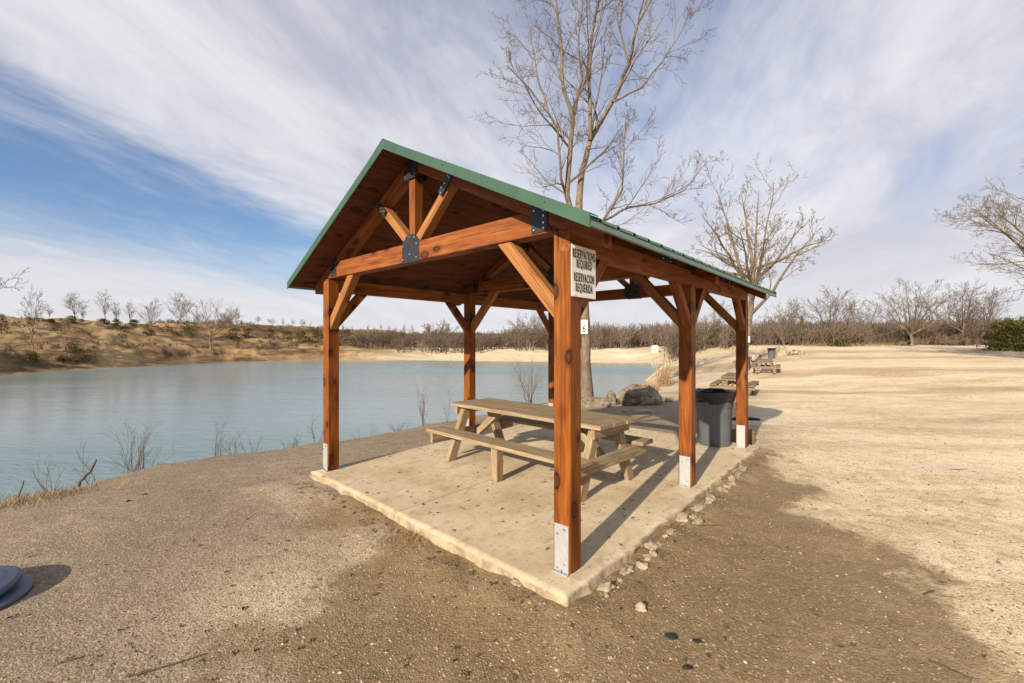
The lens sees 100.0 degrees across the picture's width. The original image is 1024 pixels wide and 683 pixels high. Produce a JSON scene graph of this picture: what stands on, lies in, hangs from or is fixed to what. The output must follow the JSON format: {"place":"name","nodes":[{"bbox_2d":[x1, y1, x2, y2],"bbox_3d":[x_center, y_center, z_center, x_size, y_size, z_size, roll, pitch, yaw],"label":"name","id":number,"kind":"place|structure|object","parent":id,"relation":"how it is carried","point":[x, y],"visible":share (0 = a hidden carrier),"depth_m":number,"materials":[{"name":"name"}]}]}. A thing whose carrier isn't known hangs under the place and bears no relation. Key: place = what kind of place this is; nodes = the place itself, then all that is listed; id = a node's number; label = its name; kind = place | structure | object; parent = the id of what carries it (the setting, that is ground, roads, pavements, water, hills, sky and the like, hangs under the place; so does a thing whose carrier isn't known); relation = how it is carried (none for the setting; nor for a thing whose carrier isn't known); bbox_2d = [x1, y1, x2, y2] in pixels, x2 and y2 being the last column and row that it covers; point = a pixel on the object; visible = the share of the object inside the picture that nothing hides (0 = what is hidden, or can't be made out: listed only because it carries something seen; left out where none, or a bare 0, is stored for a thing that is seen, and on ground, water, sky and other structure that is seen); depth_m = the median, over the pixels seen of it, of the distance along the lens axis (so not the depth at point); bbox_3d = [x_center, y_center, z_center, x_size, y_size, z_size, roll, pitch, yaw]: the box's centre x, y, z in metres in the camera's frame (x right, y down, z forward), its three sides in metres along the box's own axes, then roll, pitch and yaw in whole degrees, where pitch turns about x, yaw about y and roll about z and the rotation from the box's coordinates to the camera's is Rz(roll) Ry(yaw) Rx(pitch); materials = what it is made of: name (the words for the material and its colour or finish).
{"place":"outdoors","nodes":[
{"label":"outdoors","id":0,"kind":"place"},
{"bbox_2d":[0,360,662,504],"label":"lake water","id":1,"kind":"structure","parent":0,"point":[60,416],"depth_m":21.46,"materials":[{"name":"liquid"}]},
{"bbox_2d":[0,341,927,676],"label":"dry grass","id":2,"kind":"structure","parent":0,"point":[54,493],"depth_m":5.11,"materials":[{"name":"plant"}]},
{"bbox_2d":[0,316,1023,682],"bbox_3d":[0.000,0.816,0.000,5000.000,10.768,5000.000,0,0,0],"label":"ground","id":3,"kind":"structure","parent":0,"point":[912,390],"depth_m":3.47,"materials":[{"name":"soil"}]},
{"bbox_2d":[0,314,11,330],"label":"scrub bush","id":4,"kind":"object","parent":3,"relation":"on","point":[3,321],"visible":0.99,"depth_m":56.41,"materials":[{"name":"brown plant"}]},
{"bbox_2d":[0,266,27,291],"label":"bare tree","id":5,"kind":"object","parent":3,"relation":"on","point":[5,286],"visible":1,"depth_m":45.91,"materials":[{"name":"brown plant"}]},
{"bbox_2d":[0,565,33,609],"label":"plastic lid","id":6,"kind":"object","parent":3,"relation":"on","point":[16,584],"visible":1,"depth_m":2.99,"materials":[{"name":"plastic"}]},
{"bbox_2d":[22,353,40,362],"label":"evergreen bush","id":7,"kind":"object","parent":3,"relation":"on","point":[33,358],"visible":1,"depth_m":46.46,"materials":[{"name":"green plant"}]},
{"bbox_2d":[17,288,46,351],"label":"hill tree","id":8,"kind":"object","parent":3,"relation":"on","point":[31,320],"visible":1,"depth_m":48.46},
{"bbox_2d":[18,453,65,494],"bbox_3d":[-6.604,2.075,6.037,0.314,1.032,0.474,0,0,0],"label":"bare shrub","id":9,"kind":"object","parent":3,"relation":"on","point":[46,475],"visible":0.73,"depth_m":6.07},
{"bbox_2d":[55,355,68,361],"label":"scrub bush","id":10,"kind":"object","parent":3,"relation":"on","point":[59,358],"visible":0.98,"depth_m":49.19,"materials":[{"name":"green plant"}]},
{"bbox_2d":[59,655,83,663],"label":"fallen twig","id":11,"kind":"object","parent":3,"relation":"on","point":[63,661],"visible":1,"depth_m":2.32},
{"bbox_2d":[65,315,78,322],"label":"scrub bush","id":12,"kind":"object","parent":3,"relation":"on","point":[70,318],"visible":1,"depth_m":69.36,"materials":[{"name":"green plant"}]},
{"bbox_2d":[60,292,89,315],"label":"hill tree","id":13,"kind":"object","parent":3,"relation":"on","point":[70,303],"visible":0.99,"depth_m":71.83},
{"bbox_2d":[62,343,95,362],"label":"evergreen bush","id":14,"kind":"object","parent":3,"relation":"on","point":[80,350],"visible":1,"depth_m":50.19,"materials":[{"name":"green plant"}]},
{"bbox_2d":[70,442,94,483],"bbox_3d":[-6.255,1.875,6.251,0.315,0.981,0.241,0,0,-37],"label":"bare shrub","id":15,"kind":"object","parent":3,"relation":"on","point":[85,465],"visible":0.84,"depth_m":6.26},
{"bbox_2d":[78,459,96,486],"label":"dead branch","id":16,"kind":"object","parent":3,"relation":"on","point":[85,475],"visible":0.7,"depth_m":6.08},
{"bbox_2d":[99,318,108,325],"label":"scrub bush","id":17,"kind":"object","parent":3,"relation":"on","point":[103,320],"visible":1,"depth_m":71.45,"materials":[{"name":"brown plant"}]},
{"bbox_2d":[93,290,114,317],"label":"hill tree","id":18,"kind":"object","parent":3,"relation":"on","point":[105,309],"visible":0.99,"depth_m":72.86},
{"bbox_2d":[110,302,121,320],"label":"hill tree","id":19,"kind":"object","parent":3,"relation":"on","point":[115,313],"visible":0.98,"depth_m":74.92,"materials":[{"name":"brown plant"}]},
{"bbox_2d":[112,318,121,325],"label":"scrub bush","id":20,"kind":"object","parent":3,"relation":"on","point":[117,322],"visible":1,"depth_m":73.29,"materials":[{"name":"green plant"}]},
{"bbox_2d":[122,299,136,324],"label":"hill tree","id":21,"kind":"object","parent":3,"relation":"on","point":[129,305],"visible":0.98,"depth_m":76.93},
{"bbox_2d":[100,420,162,473],"bbox_3d":[-6.191,1.879,7.022,0.823,1.290,1.433,0,0,-34],"label":"bare shrub","id":22,"kind":"object","parent":3,"relation":"on","point":[131,454],"visible":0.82,"depth_m":7.01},
{"bbox_2d":[128,319,139,326],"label":"scrub bush","id":23,"kind":"object","parent":3,"relation":"on","point":[131,321],"visible":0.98,"depth_m":76.16,"materials":[{"name":"green plant"}]},
{"bbox_2d":[110,423,173,471],"bbox_3d":[-5.856,1.774,6.807,0.981,0.964,0.706,0,0,37],"label":"bare shrub","id":24,"kind":"object","parent":3,"relation":"on","point":[143,454],"visible":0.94,"depth_m":6.83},
{"bbox_2d":[142,327,153,335],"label":"scrub bush","id":25,"kind":"object","parent":3,"relation":"on","point":[150,330],"visible":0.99,"depth_m":70.81,"materials":[{"name":"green plant"}]},
{"bbox_2d":[135,298,163,331],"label":"hill tree","id":26,"kind":"object","parent":3,"relation":"on","point":[148,316],"visible":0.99,"depth_m":72.66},
{"bbox_2d":[125,653,203,677],"bbox_3d":[-1.841,1.723,2.283,0.335,0.011,0.023,0,0,-28],"label":"fallen twig","id":27,"kind":"object","parent":3,"relation":"on","point":[134,674],"visible":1,"depth_m":2.26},
{"bbox_2d":[0,316,339,349],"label":"hillside scrub","id":28,"kind":"object","parent":3,"relation":"on","point":[155,343],"visible":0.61,"depth_m":72.12,"materials":[{"name":"plant"}]},
{"bbox_2d":[163,293,196,326],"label":"hill tree","id":29,"kind":"object","parent":3,"relation":"on","point":[181,313],"visible":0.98,"depth_m":84.00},
{"bbox_2d":[179,320,199,337],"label":"evergreen bush","id":30,"kind":"object","parent":3,"relation":"on","point":[190,329],"visible":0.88,"depth_m":76.27,"materials":[{"name":"plant"}]},
{"bbox_2d":[167,298,239,348],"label":"hill tree","id":31,"kind":"object","parent":3,"relation":"on","point":[221,324],"visible":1,"depth_m":68.17,"materials":[{"name":"plant"}]},
{"bbox_2d":[211,415,243,455],"bbox_3d":[-5.034,1.758,7.537,0.979,0.854,0.338,0,0,32],"label":"bare shrub","id":32,"kind":"object","parent":3,"relation":"on","point":[216,444],"visible":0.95,"depth_m":7.58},
{"bbox_2d":[219,327,240,339],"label":"evergreen bush","id":33,"kind":"object","parent":3,"relation":"on","point":[233,331],"visible":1,"depth_m":81.62,"materials":[{"name":"green plant"}]},
{"bbox_2d":[220,310,242,325],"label":"hill tree","id":34,"kind":"object","parent":3,"relation":"on","point":[234,318],"visible":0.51,"depth_m":90.16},
{"bbox_2d":[241,327,251,337],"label":"scrub bush","id":35,"kind":"object","parent":3,"relation":"on","point":[247,332],"visible":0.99,"depth_m":83.47,"materials":[{"name":"plant"}]},
{"bbox_2d":[266,328,275,336],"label":"scrub bush","id":36,"kind":"object","parent":3,"relation":"on","point":[271,331],"visible":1,"depth_m":86.93,"materials":[{"name":"plant"}]},
{"bbox_2d":[280,329,293,341],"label":"evergreen bush","id":37,"kind":"object","parent":3,"relation":"on","point":[285,332],"visible":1,"depth_m":85.67,"materials":[{"name":"green plant"}]},
{"bbox_2d":[280,431,301,447],"bbox_3d":[-4.168,1.915,8.185,0.432,0.484,0.332,0,0,38],"label":"twig tangle","id":38,"kind":"object","parent":3,"relation":"on","point":[293,442],"visible":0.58,"depth_m":8.20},
{"bbox_2d":[293,330,308,343],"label":"evergreen bush","id":39,"kind":"object","parent":3,"relation":"on","point":[299,335],"visible":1,"depth_m":85.89,"materials":[{"name":"green plant"}]},
{"bbox_2d":[305,327,319,342],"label":"evergreen bush","id":40,"kind":"object","parent":3,"relation":"on","point":[313,330],"visible":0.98,"depth_m":88.28,"materials":[{"name":"green plant"}]},
{"bbox_2d":[307,415,322,441],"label":"bare shrub","id":41,"kind":"object","parent":3,"relation":"on","point":[313,437],"visible":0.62,"depth_m":8.38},
{"bbox_2d":[339,327,352,343],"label":"scrub bush","id":42,"kind":"object","parent":3,"relation":"on","point":[341,332],"visible":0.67,"depth_m":87.75,"materials":[{"name":"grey plant"}]},
{"bbox_2d":[354,331,377,340],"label":"scrub bush","id":43,"kind":"object","parent":3,"relation":"on","point":[372,333],"visible":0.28,"depth_m":91.94,"materials":[{"name":"brown plant"}]},
{"bbox_2d":[364,345,390,352],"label":"reed clump","id":44,"kind":"object","parent":3,"relation":"on","point":[376,349],"visible":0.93,"depth_m":82.01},
{"bbox_2d":[414,383,428,425],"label":"bare shrub","id":45,"kind":"object","parent":3,"relation":"on","point":[422,414],"visible":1,"depth_m":10.59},
{"bbox_2d":[420,323,449,344],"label":"bare tree","id":46,"kind":"object","parent":3,"relation":"on","point":[428,331],"visible":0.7,"depth_m":103.53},
{"bbox_2d":[428,319,459,335],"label":"bare tree","id":47,"kind":"object","parent":3,"relation":"on","point":[447,326],"visible":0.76,"depth_m":105.88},
{"bbox_2d":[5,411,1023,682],"bbox_3d":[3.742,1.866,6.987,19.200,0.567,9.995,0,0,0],"label":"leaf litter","id":48,"kind":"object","parent":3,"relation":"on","point":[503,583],"visible":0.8,"depth_m":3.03,"materials":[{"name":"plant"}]},
{"bbox_2d":[510,578,522,586],"bbox_3d":[0.030,1.647,2.942,0.069,0.037,0.103,0,0,-42],"label":"loose stone","id":49,"kind":"object","parent":3,"relation":"on","point":[515,582],"visible":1,"depth_m":2.93,"materials":[{"name":"stone"}]},
{"bbox_2d":[312,321,727,353],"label":"shore wood","id":50,"kind":"object","parent":3,"relation":"on","point":[611,336],"visible":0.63,"depth_m":89.22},
{"bbox_2d":[511,355,544,402],"bbox_3d":[0.564,1.279,14.401,1.336,1.867,1.191,0,0,-15],"label":"bare shrub","id":51,"kind":"object","parent":3,"relation":"on","point":[528,395],"visible":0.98,"depth_m":14.31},
{"bbox_2d":[509,312,547,350],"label":"bare tree","id":52,"kind":"object","parent":3,"relation":"on","point":[531,325],"visible":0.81,"depth_m":83.48,"materials":[{"name":"brown plant"}]},
{"bbox_2d":[309,424,759,606],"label":"concrete slab","id":53,"kind":"structure","parent":3,"relation":"on","point":[520,543],"depth_m":4.38,"materials":[{"name":"concrete"}]},
{"bbox_2d":[287,138,775,577],"bbox_3d":[0.588,-0.129,5.921,4.364,3.457,5.350,0,0,42],"label":"picnic shelter","id":54,"kind":"object","parent":53,"relation":"on","point":[405,223],"visible":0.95,"depth_m":4.69,"materials":[{"name":"brown wood"}]},
{"bbox_2d":[571,244,595,298],"bbox_3d":[0.510,-0.487,3.033,0.010,0.356,0.316,0,0,42],"label":"reservation sign","id":55,"kind":"object","parent":54,"relation":"attached to","point":[583,272],"visible":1,"depth_m":3.02,"materials":[{"name":"metal"}]},
{"bbox_2d":[427,397,652,501],"bbox_3d":[0.262,1.223,5.392,2.456,0.750,1.520,0,0,44],"label":"picnic table","id":56,"kind":"object","parent":53,"relation":"on","point":[596,427],"visible":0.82,"depth_m":4.94,"materials":[{"name":"brown wood"}]},
{"bbox_2d":[696,388,735,446],"bbox_3d":[3.162,1.176,6.721,0.611,0.846,0.623,0,0,-20],"label":"trash can","id":57,"kind":"object","parent":53,"relation":"on","point":[714,407],"visible":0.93,"depth_m":6.51,"materials":[{"name":"grey plastic"}]},
{"bbox_2d":[581,397,611,407],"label":"stone block","id":58,"kind":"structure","parent":3,"relation":"on","point":[592,402],"depth_m":13.33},
{"bbox_2d":[470,0,726,397],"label":"bare tree","id":59,"kind":"object","parent":3,"relation":"on","point":[586,384],"visible":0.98,"depth_m":15.65,"materials":[{"name":"brown plant"}]},
{"bbox_2d":[581,320,587,333],"bbox_3d":[2.617,-0.528,15.564,0.250,0.507,0.016,0,0,-4],"label":"number plate","id":60,"kind":"object","parent":59,"relation":"attached to","point":[584,326],"visible":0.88,"depth_m":15.56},
{"bbox_2d":[597,581,615,591],"bbox_3d":[0.644,1.658,2.917,0.162,0.059,0.088,0,0,-39],"label":"broken chunk","id":61,"kind":"object","parent":3,"relation":"on","point":[608,586],"visible":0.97,"depth_m":2.88,"materials":[{"name":"stone"}]},
{"bbox_2d":[604,391,618,404],"bbox_3d":[3.359,1.954,14.588,0.583,0.570,0.469,0,0,38],"label":"boulder","id":62,"kind":"object","parent":3,"relation":"on","point":[610,396],"visible":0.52,"depth_m":14.41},
{"bbox_2d":[619,563,632,574],"bbox_3d":[0.842,1.666,3.152,0.082,0.060,0.172,0,0,34],"label":"broken chunk","id":63,"kind":"object","parent":3,"relation":"on","point":[626,568],"visible":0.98,"depth_m":3.12,"materials":[{"name":"stone"}]},
{"bbox_2d":[616,384,657,405],"bbox_3d":[4.233,1.851,14.371,1.412,0.891,1.024,0,0,16],"label":"boulder","id":64,"kind":"object","parent":3,"relation":"on","point":[631,395],"visible":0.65,"depth_m":14.01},
{"bbox_2d":[621,408,655,413],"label":"stone block","id":65,"kind":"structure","parent":3,"relation":"on","point":[636,411],"depth_m":11.67,"materials":[{"name":"stone"}]},
{"bbox_2d":[635,602,645,611],"bbox_3d":[0.813,1.668,2.706,0.067,0.047,0.068,0,0,17],"label":"loose stone","id":66,"kind":"object","parent":3,"relation":"on","point":[640,606],"visible":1,"depth_m":2.69,"materials":[{"name":"stone"}]},
{"bbox_2d":[636,562,648,569],"bbox_3d":[0.969,1.665,3.189,0.090,0.047,0.071,0,0,27],"label":"rubble stone","id":67,"kind":"object","parent":3,"relation":"on","point":[642,566],"visible":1,"depth_m":3.17,"materials":[{"name":"stone"}]},
{"bbox_2d":[640,388,662,405],"bbox_3d":[4.526,1.859,14.165,0.892,0.678,0.691,0,0,-29],"label":"boulder","id":68,"kind":"object","parent":3,"relation":"on","point":[656,399],"visible":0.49,"depth_m":13.90,"materials":[{"name":"stone"}]},
{"bbox_2d":[644,540,658,549],"bbox_3d":[1.154,1.651,3.495,0.196,0.057,0.095,0,0,-44],"label":"broken chunk","id":69,"kind":"object","parent":3,"relation":"on","point":[651,543],"visible":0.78,"depth_m":3.46,"materials":[{"name":"stone"}]},
{"bbox_2d":[643,379,660,390],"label":"reed clump","id":70,"kind":"object","parent":3,"relation":"on","point":[655,386],"visible":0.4,"depth_m":18.96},
{"bbox_2d":[649,550,656,556],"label":"rubble stone","id":71,"kind":"object","parent":3,"relation":"on","point":[652,553],"visible":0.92,"depth_m":3.33,"materials":[{"name":"stone"}]},
{"bbox_2d":[651,345,658,352],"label":"utility box","id":72,"kind":"object","parent":3,"relation":"on","point":[653,348],"visible":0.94,"depth_m":72.71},
{"bbox_2d":[652,357,676,386],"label":"reed clump","id":73,"kind":"object","parent":3,"relation":"on","point":[664,375],"visible":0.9,"depth_m":21.90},
{"bbox_2d":[666,528,674,534],"bbox_3d":[1.369,1.633,3.702,0.064,0.043,0.141,0,0,33],"label":"broken chunk","id":74,"kind":"object","parent":3,"relation":"on","point":[670,531],"visible":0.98,"depth_m":3.67,"materials":[{"name":"stone"}]},
{"bbox_2d":[664,633,677,639],"bbox_3d":[0.920,1.704,2.481,0.079,0.023,0.044,0,0,17],"label":"dirt clod","id":75,"kind":"object","parent":3,"relation":"on","point":[671,636],"visible":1,"depth_m":2.48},
{"bbox_2d":[676,512,689,521],"bbox_3d":[1.599,1.637,4.001,0.210,0.065,0.098,0,0,-39],"label":"broken chunk","id":76,"kind":"object","parent":3,"relation":"on","point":[683,517],"visible":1,"depth_m":3.97,"materials":[{"name":"stone"}]},
{"bbox_2d":[682,665,693,669],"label":"dirt clod","id":77,"kind":"object","parent":3,"relation":"on","point":[687,667],"visible":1,"depth_m":2.24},
{"bbox_2d":[692,517,703,524],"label":"loose stone","id":78,"kind":"object","parent":3,"relation":"on","point":[698,521],"visible":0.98,"depth_m":3.92,"materials":[{"name":"stone"}]},
{"bbox_2d":[691,502,705,510],"bbox_3d":[1.859,1.639,4.269,0.194,0.076,0.092,0,0,-31],"label":"broken chunk","id":79,"kind":"object","parent":3,"relation":"on","point":[698,505],"visible":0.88,"depth_m":4.24,"materials":[{"name":"stone"}]},
{"bbox_2d":[696,300,735,340],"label":"bare tree","id":80,"kind":"object","parent":3,"relation":"on","point":[718,321],"visible":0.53,"depth_m":65.70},
{"bbox_2d":[725,334,735,346],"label":"scrub bush","id":81,"kind":"object","parent":3,"relation":"on","point":[731,344],"visible":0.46,"depth_m":61.80,"materials":[{"name":"brown plant"}]},
{"bbox_2d":[709,373,758,394],"bbox_3d":[8.835,1.689,17.006,1.520,0.750,2.456,0,0,33],"label":"picnic table","id":82,"kind":"object","parent":3,"relation":"on","point":[730,378],"visible":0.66,"depth_m":16.27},
{"bbox_2d":[738,465,746,470],"bbox_3d":[2.981,1.645,5.570,0.201,0.064,0.104,0,0,-44],"label":"broken chunk","id":83,"kind":"object","parent":3,"relation":"on","point":[742,468],"visible":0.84,"depth_m":5.55,"materials":[{"name":"stone"}]},
{"bbox_2d":[731,429,754,444],"bbox_3d":[3.905,1.617,7.300,0.388,0.240,0.148,0,0,6],"label":"timber block","id":84,"kind":"object","parent":3,"relation":"on","point":[751,436],"depth_m":7.22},
{"bbox_2d":[733,356,757,366],"bbox_3d":[16.901,1.489,31.007,1.520,0.750,2.456,0,0,30],"label":"picnic table","id":85,"kind":"object","parent":3,"relation":"on","point":[751,362],"visible":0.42,"depth_m":30.13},
{"bbox_2d":[732,417,759,420],"bbox_3d":[5.487,1.811,10.123,0.758,0.088,0.324,0,0,-6],"label":"charred log","id":86,"kind":"object","parent":3,"relation":"on","point":[749,418],"visible":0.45,"depth_m":10.01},
{"bbox_2d":[749,353,761,356],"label":"boulder","id":87,"kind":"object","parent":3,"relation":"on","point":[755,355],"visible":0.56,"depth_m":37.70,"materials":[{"name":"stone"}]},
{"bbox_2d":[686,152,836,370],"bbox_3d":[15.384,-5.296,28.888,11.042,14.716,9.127,0,0,45],"label":"bare tree","id":88,"kind":"object","parent":3,"relation":"on","point":[759,274],"visible":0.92,"depth_m":28.37,"materials":[{"name":"brown plant"}]},
{"bbox_2d":[751,359,780,372],"bbox_3d":[15.684,1.507,26.507,1.520,0.750,2.456,0,0,32],"label":"picnic table","id":89,"kind":"object","parent":3,"relation":"on","point":[766,366],"visible":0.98,"depth_m":25.70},
{"bbox_2d":[767,348,775,357],"bbox_3d":[21.156,0.951,34.999,0.623,0.846,0.611,0,0,-25],"label":"trash can","id":90,"kind":"object","parent":3,"relation":"on","point":[771,352],"visible":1,"depth_m":34.79,"materials":[{"name":"grey plastic"}]},
{"bbox_2d":[775,346,789,354],"bbox_3d":[24.154,0.892,38.547,1.441,1.054,1.335,0,0,29],"label":"boulder","id":91,"kind":"object","parent":3,"relation":"on","point":[782,350],"visible":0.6,"depth_m":38.16,"materials":[{"name":"stone"}]},
{"bbox_2d":[757,298,814,325],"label":"bare tree","id":92,"kind":"object","parent":3,"relation":"on","point":[790,314],"visible":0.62,"depth_m":69.71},
{"bbox_2d":[793,350,800,354],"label":"boulder","id":93,"kind":"object","parent":3,"relation":"on","point":[797,352],"visible":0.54,"depth_m":38.77,"materials":[{"name":"stone"}]},
{"bbox_2d":[779,285,863,344],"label":"bare tree","id":94,"kind":"object","parent":3,"relation":"on","point":[830,307],"visible":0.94,"depth_m":61.80,"materials":[{"name":"brown plant"}]},
{"bbox_2d":[647,313,1023,361],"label":"side wood","id":95,"kind":"object","parent":3,"relation":"on","point":[770,333],"visible":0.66,"depth_m":62.87,"materials":[{"name":"plant"}]},
{"bbox_2d":[826,333,851,346],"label":"evergreen bush","id":96,"kind":"object","parent":3,"relation":"on","point":[844,343],"visible":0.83,"depth_m":57.53,"materials":[{"name":"green plant"}]},
{"bbox_2d":[851,336,863,344],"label":"scrub bush","id":97,"kind":"object","parent":3,"relation":"on","point":[853,341],"visible":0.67,"depth_m":59.78,"materials":[{"name":"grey plant"}]},
{"bbox_2d":[838,294,897,326],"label":"bare tree","id":98,"kind":"object","parent":3,"relation":"on","point":[853,309],"visible":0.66,"depth_m":79.35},
{"bbox_2d":[893,335,919,345],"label":"evergreen bush","id":99,"kind":"object","parent":3,"relation":"on","point":[906,339],"visible":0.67,"depth_m":61.76,"materials":[{"name":"green plant"}]},
{"bbox_2d":[857,277,983,345],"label":"bare tree","id":100,"kind":"object","parent":3,"relation":"on","point":[910,331],"visible":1,"depth_m":59.29,"materials":[{"name":"brown plant"}]},
{"bbox_2d":[924,333,949,344],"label":"scrub bush","id":101,"kind":"object","parent":3,"relation":"on","point":[932,335],"visible":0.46,"depth_m":63.93,"materials":[{"name":"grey plant"}]},
{"bbox_2d":[929,660,972,680],"bbox_3d":[2.282,1.709,2.235,0.017,0.011,0.159,0,0,-35],"label":"fallen twig","id":102,"kind":"object","parent":3,"relation":"on","point":[969,678],"visible":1,"depth_m":2.23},
{"bbox_2d":[911,277,1012,338],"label":"bare tree","id":103,"kind":"object","parent":3,"relation":"on","point":[972,310],"visible":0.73,"depth_m":63.54,"materials":[{"name":"brown plant"}]},
{"bbox_2d":[950,332,978,345],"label":"scrub bush","id":104,"kind":"object","parent":3,"relation":"on","point":[970,336],"visible":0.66,"depth_m":61.56,"materials":[{"name":"brown plant"}]},
{"bbox_2d":[936,286,1017,326],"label":"bare tree","id":105,"kind":"object","parent":3,"relation":"on","point":[989,307],"visible":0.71,"depth_m":69.24,"materials":[{"name":"brown plant"}]},
{"bbox_2d":[933,158,1023,301],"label":"bare tree","id":106,"kind":"object","parent":3,"relation":"on","point":[1000,229],"visible":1,"depth_m":29.94,"materials":[{"name":"brown plant"}]},
{"bbox_2d":[971,317,1023,351],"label":"bush","id":107,"kind":"object","parent":3,"relation":"on","point":[1012,330],"visible":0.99,"depth_m":45.77,"materials":[{"name":"green plant"}]},
{"bbox_2d":[0,0,1023,333],"label":"sky","id":108,"kind":"structure","parent":0,"point":[199,150],"materials":[{"name":"blue"}]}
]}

